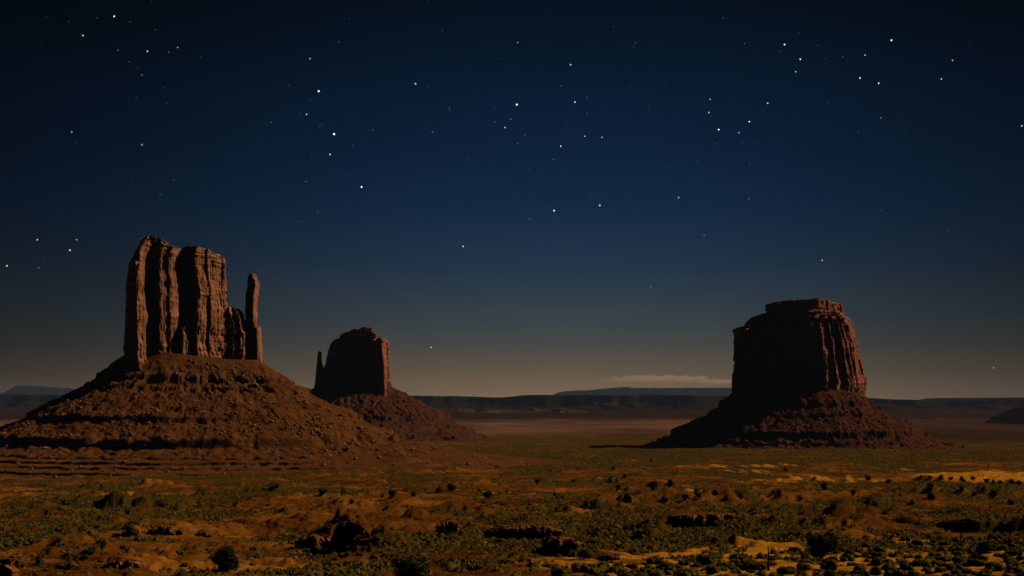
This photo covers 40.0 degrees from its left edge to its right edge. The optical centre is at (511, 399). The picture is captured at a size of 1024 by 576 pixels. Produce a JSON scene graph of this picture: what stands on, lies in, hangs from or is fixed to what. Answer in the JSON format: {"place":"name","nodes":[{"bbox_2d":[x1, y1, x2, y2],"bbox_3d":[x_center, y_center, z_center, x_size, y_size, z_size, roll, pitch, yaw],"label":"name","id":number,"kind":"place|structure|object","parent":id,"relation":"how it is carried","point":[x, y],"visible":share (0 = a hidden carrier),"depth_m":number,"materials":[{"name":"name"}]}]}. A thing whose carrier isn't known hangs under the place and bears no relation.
{"place":"outdoors","nodes":[
{"label":"outdoors","id":0,"kind":"place"},
{"bbox_2d":[1,385,73,394],"bbox_3d":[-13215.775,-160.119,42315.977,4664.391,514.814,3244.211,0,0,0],"label":"mountain","id":1,"kind":"structure","parent":0,"point":[30,390],"depth_m":41014.98,"materials":[{"name":"stone"}]},
{"bbox_2d":[0,409,1023,575],"bbox_3d":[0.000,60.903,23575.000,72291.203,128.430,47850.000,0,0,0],"label":"ground","id":2,"kind":"structure","parent":0,"point":[601,431],"depth_m":650.88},
{"bbox_2d":[0,556,19,575],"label":"rock outcrop","id":3,"kind":"object","parent":2,"relation":"on","point":[7,568],"visible":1,"depth_m":113.70,"materials":[{"name":"orange stone"}]},
{"bbox_2d":[0,394,62,409],"bbox_3d":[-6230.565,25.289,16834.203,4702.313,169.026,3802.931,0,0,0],"label":"mesa","id":4,"kind":"structure","parent":2,"relation":"on","point":[19,402],"depth_m":15436.13,"materials":[{"name":"stone"}]},
{"bbox_2d":[34,555,42,563],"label":"juniper","id":5,"kind":"object","parent":2,"relation":"on","point":[38,560],"visible":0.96,"depth_m":168.74,"materials":[{"name":"green plant"}]},
{"bbox_2d":[43,508,51,515],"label":"juniper","id":6,"kind":"object","parent":2,"relation":"on","point":[48,512],"visible":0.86,"depth_m":434.87,"materials":[{"name":"green plant"}]},
{"bbox_2d":[83,547,94,554],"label":"juniper","id":7,"kind":"object","parent":2,"relation":"on","point":[90,551],"visible":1,"depth_m":192.10,"materials":[{"name":"green plant"}]},
{"bbox_2d":[98,538,106,547],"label":"juniper","id":8,"kind":"object","parent":2,"relation":"on","point":[102,541],"visible":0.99,"depth_m":202.92,"materials":[{"name":"green plant"}]},
{"bbox_2d":[103,558,147,569],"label":"rock outcrop","id":9,"kind":"object","parent":2,"relation":"on","point":[127,563],"visible":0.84,"depth_m":169.28,"materials":[{"name":"orange stone"}]},
{"bbox_2d":[121,523,139,536],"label":"juniper","id":10,"kind":"object","parent":2,"relation":"on","point":[129,529],"visible":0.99,"depth_m":287.77,"materials":[{"name":"green plant"}]},
{"bbox_2d":[147,524,175,535],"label":"rock outcrop","id":11,"kind":"object","parent":2,"relation":"on","point":[161,529],"visible":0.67,"depth_m":304.74,"materials":[{"name":"orange stone"}]},
{"bbox_2d":[209,545,239,571],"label":"juniper","id":12,"kind":"object","parent":2,"relation":"on","point":[224,558],"visible":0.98,"depth_m":183.00,"materials":[{"name":"green plant"}]},
{"bbox_2d":[0,356,549,478],"bbox_3d":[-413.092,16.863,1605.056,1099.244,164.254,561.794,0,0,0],"label":"rubble","id":13,"kind":"object","parent":2,"relation":"on","point":[217,398],"visible":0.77,"depth_m":1756.47,"materials":[{"name":"stone"}]},
{"bbox_2d":[0,235,561,478],"bbox_3d":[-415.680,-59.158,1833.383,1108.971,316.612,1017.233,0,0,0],"label":"butte","id":14,"kind":"object","parent":2,"relation":"on","point":[178,310],"visible":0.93,"depth_m":1785.21,"materials":[{"name":"red stone"}]},
{"bbox_2d":[294,533,331,549],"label":"rock outcrop","id":15,"kind":"object","parent":2,"relation":"on","point":[314,541],"visible":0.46,"depth_m":243.43,"materials":[{"name":"orange stone"}]},
{"bbox_2d":[318,487,326,495],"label":"juniper","id":16,"kind":"object","parent":2,"relation":"on","point":[322,491],"visible":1,"depth_m":561.55,"materials":[{"name":"green plant"}]},
{"bbox_2d":[327,519,370,553],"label":"rock outcrop","id":17,"kind":"object","parent":2,"relation":"on","point":[351,535],"visible":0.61,"depth_m":236.76,"materials":[{"name":"stone"}]},
{"bbox_2d":[388,490,395,497],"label":"juniper","id":18,"kind":"object","parent":2,"relation":"on","point":[391,493],"visible":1,"depth_m":603.26,"materials":[{"name":"green plant"}]},
{"bbox_2d":[310,327,499,441],"bbox_3d":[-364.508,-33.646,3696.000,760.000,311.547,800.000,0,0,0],"label":"butte","id":19,"kind":"object","parent":2,"relation":"on","point":[357,359],"visible":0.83,"depth_m":3620.52,"materials":[{"name":"red stone"}]},
{"bbox_2d":[319,388,489,440],"bbox_3d":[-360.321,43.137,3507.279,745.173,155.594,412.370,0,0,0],"label":"rubble","id":20,"kind":"object","parent":19,"relation":"on","point":[398,412],"visible":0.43,"depth_m":3562.18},
{"bbox_2d":[390,555,430,575],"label":"juniper","id":21,"kind":"object","parent":2,"relation":"on","point":[410,566],"visible":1,"depth_m":112.71,"materials":[{"name":"green plant"}]},
{"bbox_2d":[434,518,461,532],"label":"rock outcrop","id":22,"kind":"object","parent":2,"relation":"on","point":[441,527],"visible":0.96,"depth_m":288.57,"materials":[{"name":"orange stone"}]},
{"bbox_2d":[446,483,457,490],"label":"juniper","id":23,"kind":"object","parent":2,"relation":"on","point":[451,487],"visible":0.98,"depth_m":731.96,"materials":[{"name":"green plant"}]},
{"bbox_2d":[482,490,491,498],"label":"juniper","id":24,"kind":"object","parent":2,"relation":"on","point":[488,494],"visible":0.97,"depth_m":634.87,"materials":[{"name":"green plant"}]},
{"bbox_2d":[0,449,1023,575],"bbox_3d":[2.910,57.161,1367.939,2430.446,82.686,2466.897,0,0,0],"label":"scrub","id":25,"kind":"object","parent":2,"relation":"on","point":[365,567],"visible":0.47,"depth_m":314.97,"materials":[{"name":"green plant"}]},
{"bbox_2d":[435,407,588,412],"bbox_3d":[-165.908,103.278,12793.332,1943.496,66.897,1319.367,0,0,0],"label":"badlands","id":26,"kind":"structure","parent":2,"relation":"on","point":[524,410],"depth_m":12424.07,"materials":[{"name":"stone"}]},
{"bbox_2d":[489,523,562,538],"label":"rock outcrop","id":27,"kind":"object","parent":2,"relation":"on","point":[521,531],"visible":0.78,"depth_m":291.77,"materials":[{"name":"orange stone"}]},
{"bbox_2d":[532,536,584,557],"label":"rock outcrop","id":28,"kind":"object","parent":2,"relation":"on","point":[553,546],"visible":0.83,"depth_m":203.32,"materials":[{"name":"orange stone"}]},
{"bbox_2d":[550,565,566,575],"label":"sagebrush","id":29,"kind":"object","parent":2,"relation":"on","point":[557,570],"visible":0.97,"depth_m":128.61,"materials":[{"name":"green plant"}]},
{"bbox_2d":[570,562,590,572],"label":"sagebrush","id":30,"kind":"object","parent":2,"relation":"on","point":[578,567],"visible":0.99,"depth_m":131.52,"materials":[{"name":"green plant"}]},
{"bbox_2d":[579,548,592,558],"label":"juniper","id":31,"kind":"object","parent":2,"relation":"on","point":[586,553],"visible":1,"depth_m":164.92,"materials":[{"name":"green plant"}]},
{"bbox_2d":[585,566,600,574],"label":"sagebrush","id":32,"kind":"object","parent":2,"relation":"on","point":[593,570],"visible":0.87,"depth_m":131.29,"materials":[{"name":"green plant"}]},
{"bbox_2d":[589,498,599,507],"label":"juniper","id":33,"kind":"object","parent":2,"relation":"on","point":[594,504],"visible":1,"depth_m":535.58,"materials":[{"name":"green plant"}]},
{"bbox_2d":[596,562,609,566],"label":"sagebrush","id":34,"kind":"object","parent":2,"relation":"on","point":[606,564],"visible":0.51,"depth_m":153.48,"materials":[{"name":"green plant"}]},
{"bbox_2d":[593,553,620,560],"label":"rock outcrop","id":35,"kind":"object","parent":2,"relation":"on","point":[602,557],"visible":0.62,"depth_m":165.83,"materials":[{"name":"orange stone"}]},
{"bbox_2d":[606,565,627,573],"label":"sagebrush","id":36,"kind":"object","parent":2,"relation":"on","point":[616,569],"visible":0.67,"depth_m":142.38,"materials":[{"name":"green plant"}]},
{"bbox_2d":[617,571,632,575],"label":"sagebrush","id":37,"kind":"object","parent":2,"relation":"on","point":[625,573],"visible":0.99,"depth_m":128.21,"materials":[{"name":"green plant"}]},
{"bbox_2d":[624,492,632,502],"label":"juniper","id":38,"kind":"object","parent":2,"relation":"on","point":[627,497],"visible":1,"depth_m":574.32,"materials":[{"name":"green plant"}]},
{"bbox_2d":[626,562,637,568],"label":"sagebrush","id":39,"kind":"object","parent":2,"relation":"on","point":[632,565],"visible":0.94,"depth_m":152.41,"materials":[{"name":"green plant"}]},
{"bbox_2d":[629,568,640,574],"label":"sagebrush","id":40,"kind":"object","parent":2,"relation":"on","point":[634,571],"visible":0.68,"depth_m":142.93,"materials":[{"name":"green plant"}]},
{"bbox_2d":[633,571,648,575],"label":"sagebrush","id":41,"kind":"object","parent":2,"relation":"on","point":[641,573],"visible":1,"depth_m":119.15,"materials":[{"name":"green plant"}]},
{"bbox_2d":[647,480,657,490],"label":"juniper","id":42,"kind":"object","parent":2,"relation":"on","point":[652,485],"visible":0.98,"depth_m":875.38,"materials":[{"name":"green plant"}]},
{"bbox_2d":[646,555,663,564],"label":"sagebrush","id":43,"kind":"object","parent":2,"relation":"on","point":[655,559],"visible":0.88,"depth_m":159.31,"materials":[{"name":"green plant"}]},
{"bbox_2d":[646,568,665,575],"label":"sagebrush","id":44,"kind":"object","parent":2,"relation":"on","point":[656,572],"visible":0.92,"depth_m":129.95,"materials":[{"name":"green plant"}]},
{"bbox_2d":[656,560,675,569],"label":"sagebrush","id":45,"kind":"object","parent":2,"relation":"on","point":[663,564],"visible":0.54,"depth_m":152.63,"materials":[{"name":"green plant"}]},
{"bbox_2d":[660,564,676,575],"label":"sagebrush","id":46,"kind":"object","parent":2,"relation":"on","point":[669,570],"visible":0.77,"depth_m":142.53,"materials":[{"name":"green plant"}]},
{"bbox_2d":[671,568,691,575],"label":"sagebrush","id":47,"kind":"object","parent":2,"relation":"on","point":[681,572],"visible":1,"depth_m":122.93,"materials":[{"name":"green plant"}]},
{"bbox_2d":[677,559,690,565],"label":"sagebrush","id":48,"kind":"object","parent":2,"relation":"on","point":[684,562],"visible":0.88,"depth_m":160.78,"materials":[{"name":"green plant"}]},
{"bbox_2d":[678,567,701,575],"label":"sagebrush","id":49,"kind":"object","parent":2,"relation":"on","point":[694,571],"visible":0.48,"depth_m":130.36,"materials":[{"name":"green plant"}]},
{"bbox_2d":[689,562,701,567],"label":"sagebrush","id":50,"kind":"object","parent":2,"relation":"on","point":[696,565],"visible":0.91,"depth_m":159.46,"materials":[{"name":"green plant"}]},
{"bbox_2d":[667,513,740,526],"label":"rock outcrop","id":51,"kind":"object","parent":2,"relation":"on","point":[694,519],"visible":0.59,"depth_m":358.37,"materials":[{"name":"orange stone"}]},
{"bbox_2d":[696,553,716,564],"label":"sagebrush","id":52,"kind":"object","parent":2,"relation":"on","point":[705,558],"visible":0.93,"depth_m":161.93,"materials":[{"name":"green plant"}]},
{"bbox_2d":[705,565,721,573],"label":"sagebrush","id":53,"kind":"object","parent":2,"relation":"on","point":[709,569],"visible":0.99,"depth_m":133.32,"materials":[{"name":"green plant"}]},
{"bbox_2d":[410,395,1023,409],"bbox_3d":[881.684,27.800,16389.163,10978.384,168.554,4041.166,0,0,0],"label":"mesa","id":54,"kind":"structure","parent":2,"relation":"on","point":[641,402],"depth_m":14879.92,"materials":[{"name":"stone"}]},
{"bbox_2d":[711,552,723,558],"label":"sagebrush","id":55,"kind":"object","parent":2,"relation":"on","point":[718,555],"visible":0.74,"depth_m":180.47,"materials":[{"name":"green plant"}]},
{"bbox_2d":[716,562,731,567],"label":"sagebrush","id":56,"kind":"object","parent":2,"relation":"on","point":[728,564],"visible":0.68,"depth_m":155.19,"materials":[{"name":"green plant"}]},
{"bbox_2d":[730,568,741,573],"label":"sagebrush","id":57,"kind":"object","parent":2,"relation":"on","point":[737,571],"visible":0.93,"depth_m":133.00,"materials":[{"name":"green plant"}]},
{"bbox_2d":[742,560,766,570],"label":"sagebrush","id":58,"kind":"object","parent":2,"relation":"on","point":[758,565],"visible":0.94,"depth_m":147.21,"materials":[{"name":"green plant"}]},
{"bbox_2d":[763,546,771,570],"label":"dead snag","id":59,"kind":"object","parent":2,"relation":"on","point":[768,567],"visible":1,"depth_m":147.29,"materials":[{"name":"wood"}]},
{"bbox_2d":[761,572,779,575],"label":"sagebrush","id":60,"kind":"object","parent":2,"relation":"on","point":[771,574],"visible":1,"depth_m":126.02,"materials":[{"name":"green plant"}]},
{"bbox_2d":[775,566,796,574],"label":"sagebrush","id":61,"kind":"object","parent":2,"relation":"on","point":[789,570],"visible":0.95,"depth_m":145.12,"materials":[{"name":"green plant"}]},
{"bbox_2d":[787,547,801,551],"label":"sagebrush","id":62,"kind":"object","parent":2,"relation":"on","point":[794,549],"visible":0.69,"depth_m":220.44,"materials":[{"name":"green plant"}]},
{"bbox_2d":[640,298,957,449],"bbox_3d":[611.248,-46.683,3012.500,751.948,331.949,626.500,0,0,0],"label":"butte","id":63,"kind":"object","parent":2,"relation":"on","point":[791,348],"visible":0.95,"depth_m":2905.41,"materials":[{"name":"red stone"}]},
{"bbox_2d":[668,388,964,448],"bbox_3d":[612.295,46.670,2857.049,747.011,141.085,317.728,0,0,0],"label":"rubble","id":64,"kind":"object","parent":63,"relation":"on","point":[809,439],"visible":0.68,"depth_m":2856.52,"materials":[{"name":"stone"}]},
{"bbox_2d":[795,562,810,570],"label":"sagebrush","id":65,"kind":"object","parent":2,"relation":"on","point":[801,566],"visible":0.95,"depth_m":148.70,"materials":[{"name":"green plant"}]},
{"bbox_2d":[807,531,837,558],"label":"juniper","id":66,"kind":"object","parent":2,"relation":"on","point":[823,545],"visible":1,"depth_m":194.79,"materials":[{"name":"green plant"}]},
{"bbox_2d":[819,557,838,569],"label":"sagebrush","id":67,"kind":"object","parent":2,"relation":"on","point":[828,563],"visible":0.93,"depth_m":147.43,"materials":[{"name":"green plant"}]},
{"bbox_2d":[823,568,837,575],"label":"sagebrush","id":68,"kind":"object","parent":2,"relation":"on","point":[828,572],"visible":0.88,"depth_m":137.29,"materials":[{"name":"green plant"}]},
{"bbox_2d":[837,569,849,575],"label":"sagebrush","id":69,"kind":"object","parent":2,"relation":"on","point":[843,572],"visible":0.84,"depth_m":137.81,"materials":[{"name":"green plant"}]},
{"bbox_2d":[839,552,854,561],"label":"sagebrush","id":70,"kind":"object","parent":2,"relation":"on","point":[846,557],"visible":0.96,"depth_m":191.35,"materials":[{"name":"green plant"}]},
{"bbox_2d":[853,563,866,570],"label":"sagebrush","id":71,"kind":"object","parent":2,"relation":"on","point":[859,566],"visible":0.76,"depth_m":143.09,"materials":[{"name":"green plant"}]},
{"bbox_2d":[855,569,870,575],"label":"sagebrush","id":72,"kind":"object","parent":2,"relation":"on","point":[863,572],"visible":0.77,"depth_m":136.87,"materials":[{"name":"green plant"}]},
{"bbox_2d":[869,565,881,574],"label":"sagebrush","id":73,"kind":"object","parent":2,"relation":"on","point":[875,570],"visible":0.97,"depth_m":139.31,"materials":[{"name":"green plant"}]},
{"bbox_2d":[870,555,884,565],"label":"sagebrush","id":74,"kind":"object","parent":2,"relation":"on","point":[878,561],"visible":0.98,"depth_m":178.67,"materials":[{"name":"green plant"}]},
{"bbox_2d":[871,551,887,557],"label":"sagebrush","id":75,"kind":"object","parent":2,"relation":"on","point":[880,554],"visible":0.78,"depth_m":194.01,"materials":[{"name":"green plant"}]},
{"bbox_2d":[872,544,886,552],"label":"sagebrush","id":76,"kind":"object","parent":2,"relation":"on","point":[880,548],"visible":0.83,"depth_m":217.49,"materials":[{"name":"green plant"}]},
{"bbox_2d":[882,561,895,570],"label":"sagebrush","id":77,"kind":"object","parent":2,"relation":"on","point":[885,566],"visible":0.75,"depth_m":147.03,"materials":[{"name":"green plant"}]},
{"bbox_2d":[883,568,906,575],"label":"sagebrush","id":78,"kind":"object","parent":2,"relation":"on","point":[897,572],"visible":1,"depth_m":129.76,"materials":[{"name":"green plant"}]},
{"bbox_2d":[899,535,910,541],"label":"sagebrush","id":79,"kind":"object","parent":2,"relation":"on","point":[905,538],"visible":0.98,"depth_m":266.80,"materials":[{"name":"green plant"}]},
{"bbox_2d":[899,561,913,570],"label":"sagebrush","id":80,"kind":"object","parent":2,"relation":"on","point":[906,565],"visible":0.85,"depth_m":151.15,"materials":[{"name":"green plant"}]},
{"bbox_2d":[906,569,917,575],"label":"sagebrush","id":81,"kind":"object","parent":2,"relation":"on","point":[910,572],"visible":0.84,"depth_m":128.62,"materials":[{"name":"green plant"}]},
{"bbox_2d":[912,558,928,565],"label":"sagebrush","id":82,"kind":"object","parent":2,"relation":"on","point":[919,561],"visible":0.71,"depth_m":179.34,"materials":[{"name":"green plant"}]},
{"bbox_2d":[921,562,932,567],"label":"sagebrush","id":83,"kind":"object","parent":2,"relation":"on","point":[927,564],"visible":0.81,"depth_m":159.44,"materials":[{"name":"green plant"}]},
{"bbox_2d":[926,491,934,500],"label":"juniper","id":84,"kind":"object","parent":2,"relation":"on","point":[930,496],"visible":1,"depth_m":636.06,"materials":[{"name":"green plant"}]},
{"bbox_2d":[930,559,946,566],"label":"sagebrush","id":85,"kind":"object","parent":2,"relation":"on","point":[938,562],"visible":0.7,"depth_m":175.19,"materials":[{"name":"green plant"}]},
{"bbox_2d":[934,566,946,572],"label":"sagebrush","id":86,"kind":"object","parent":2,"relation":"on","point":[940,569],"visible":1,"depth_m":136.70,"materials":[{"name":"green plant"}]},
{"bbox_2d":[934,555,950,561],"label":"sagebrush","id":87,"kind":"object","parent":2,"relation":"on","point":[946,558],"visible":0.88,"depth_m":191.95,"materials":[{"name":"green plant"}]},
{"bbox_2d":[939,539,952,544],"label":"sagebrush","id":88,"kind":"object","parent":2,"relation":"on","point":[944,542],"visible":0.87,"depth_m":254.49,"materials":[{"name":"green plant"}]},
{"bbox_2d":[944,563,963,570],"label":"sagebrush","id":89,"kind":"object","parent":2,"relation":"on","point":[949,566],"visible":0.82,"depth_m":146.11,"materials":[{"name":"green plant"}]},
{"bbox_2d":[950,568,960,574],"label":"sagebrush","id":90,"kind":"object","parent":2,"relation":"on","point":[954,571],"visible":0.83,"depth_m":133.60,"materials":[{"name":"green plant"}]},
{"bbox_2d":[948,545,963,550],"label":"sagebrush","id":91,"kind":"object","parent":2,"relation":"on","point":[957,547],"visible":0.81,"depth_m":217.60,"materials":[{"name":"green plant"}]},
{"bbox_2d":[951,550,962,555],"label":"sagebrush","id":92,"kind":"object","parent":2,"relation":"on","point":[958,552],"visible":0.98,"depth_m":209.73,"materials":[{"name":"green plant"}]},
{"bbox_2d":[951,556,968,562],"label":"sagebrush","id":93,"kind":"object","parent":2,"relation":"on","point":[955,559],"visible":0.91,"depth_m":182.24,"materials":[{"name":"green plant"}]},
{"bbox_2d":[961,567,972,573],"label":"sagebrush","id":94,"kind":"object","parent":2,"relation":"on","point":[966,570],"visible":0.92,"depth_m":130.96,"materials":[{"name":"green plant"}]},
{"bbox_2d":[966,558,986,566],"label":"sagebrush","id":95,"kind":"object","parent":2,"relation":"on","point":[975,562],"visible":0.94,"depth_m":155.36,"materials":[{"name":"green plant"}]},
{"bbox_2d":[969,551,984,559],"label":"juniper","id":96,"kind":"object","parent":2,"relation":"on","point":[975,555],"visible":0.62,"depth_m":180.60,"materials":[{"name":"green plant"}]},
{"bbox_2d":[975,540,994,552],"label":"juniper","id":97,"kind":"object","parent":2,"relation":"on","point":[985,546],"visible":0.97,"depth_m":212.93,"materials":[{"name":"green plant"}]},
{"bbox_2d":[976,571,993,575],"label":"sagebrush","id":98,"kind":"object","parent":2,"relation":"on","point":[983,574],"visible":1,"depth_m":116.91,"materials":[{"name":"green plant"}]},
{"bbox_2d":[988,488,997,497],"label":"juniper","id":99,"kind":"object","parent":2,"relation":"on","point":[993,493],"visible":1,"depth_m":725.64,"materials":[{"name":"green plant"}]},
{"bbox_2d":[984,561,1003,570],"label":"sagebrush","id":100,"kind":"object","parent":2,"relation":"on","point":[994,566],"visible":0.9,"depth_m":149.66,"materials":[{"name":"green plant"}]},
{"bbox_2d":[987,533,1002,539],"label":"sagebrush","id":101,"kind":"object","parent":2,"relation":"on","point":[993,536],"visible":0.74,"depth_m":272.40,"materials":[{"name":"green plant"}]},
{"bbox_2d":[993,544,1008,550],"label":"sagebrush","id":102,"kind":"object","parent":2,"relation":"on","point":[1003,547],"visible":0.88,"depth_m":215.00,"materials":[{"name":"green plant"}]},
{"bbox_2d":[1004,558,1020,565],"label":"sagebrush","id":103,"kind":"object","parent":2,"relation":"on","point":[1012,561],"visible":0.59,"depth_m":156.16,"materials":[{"name":"green plant"}]},
{"bbox_2d":[1004,563,1022,573],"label":"sagebrush","id":104,"kind":"object","parent":2,"relation":"on","point":[1012,568],"visible":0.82,"depth_m":144.01,"materials":[{"name":"green plant"}]},
{"bbox_2d":[1008,549,1023,555],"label":"sagebrush","id":105,"kind":"object","parent":2,"relation":"on","point":[1014,552],"visible":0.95,"depth_m":204.79,"materials":[{"name":"green plant"}]},
{"bbox_2d":[0,0,1023,399],"label":"sky","id":106,"kind":"structure","parent":0,"point":[900,221],"materials":[{"name":"blue"}]},
{"bbox_2d":[554,387,731,395],"bbox_3d":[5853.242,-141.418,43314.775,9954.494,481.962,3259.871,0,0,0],"label":"mountain","id":107,"kind":"structure","parent":0,"point":[670,391],"depth_m":41924.66,"materials":[{"name":"stone"}]},
{"bbox_2d":[984,405,1023,423],"bbox_3d":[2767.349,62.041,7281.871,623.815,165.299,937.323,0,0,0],"label":"hill","id":108,"kind":"structure","parent":0,"point":[1014,415],"depth_m":7307.11,"materials":[{"name":"stone"}]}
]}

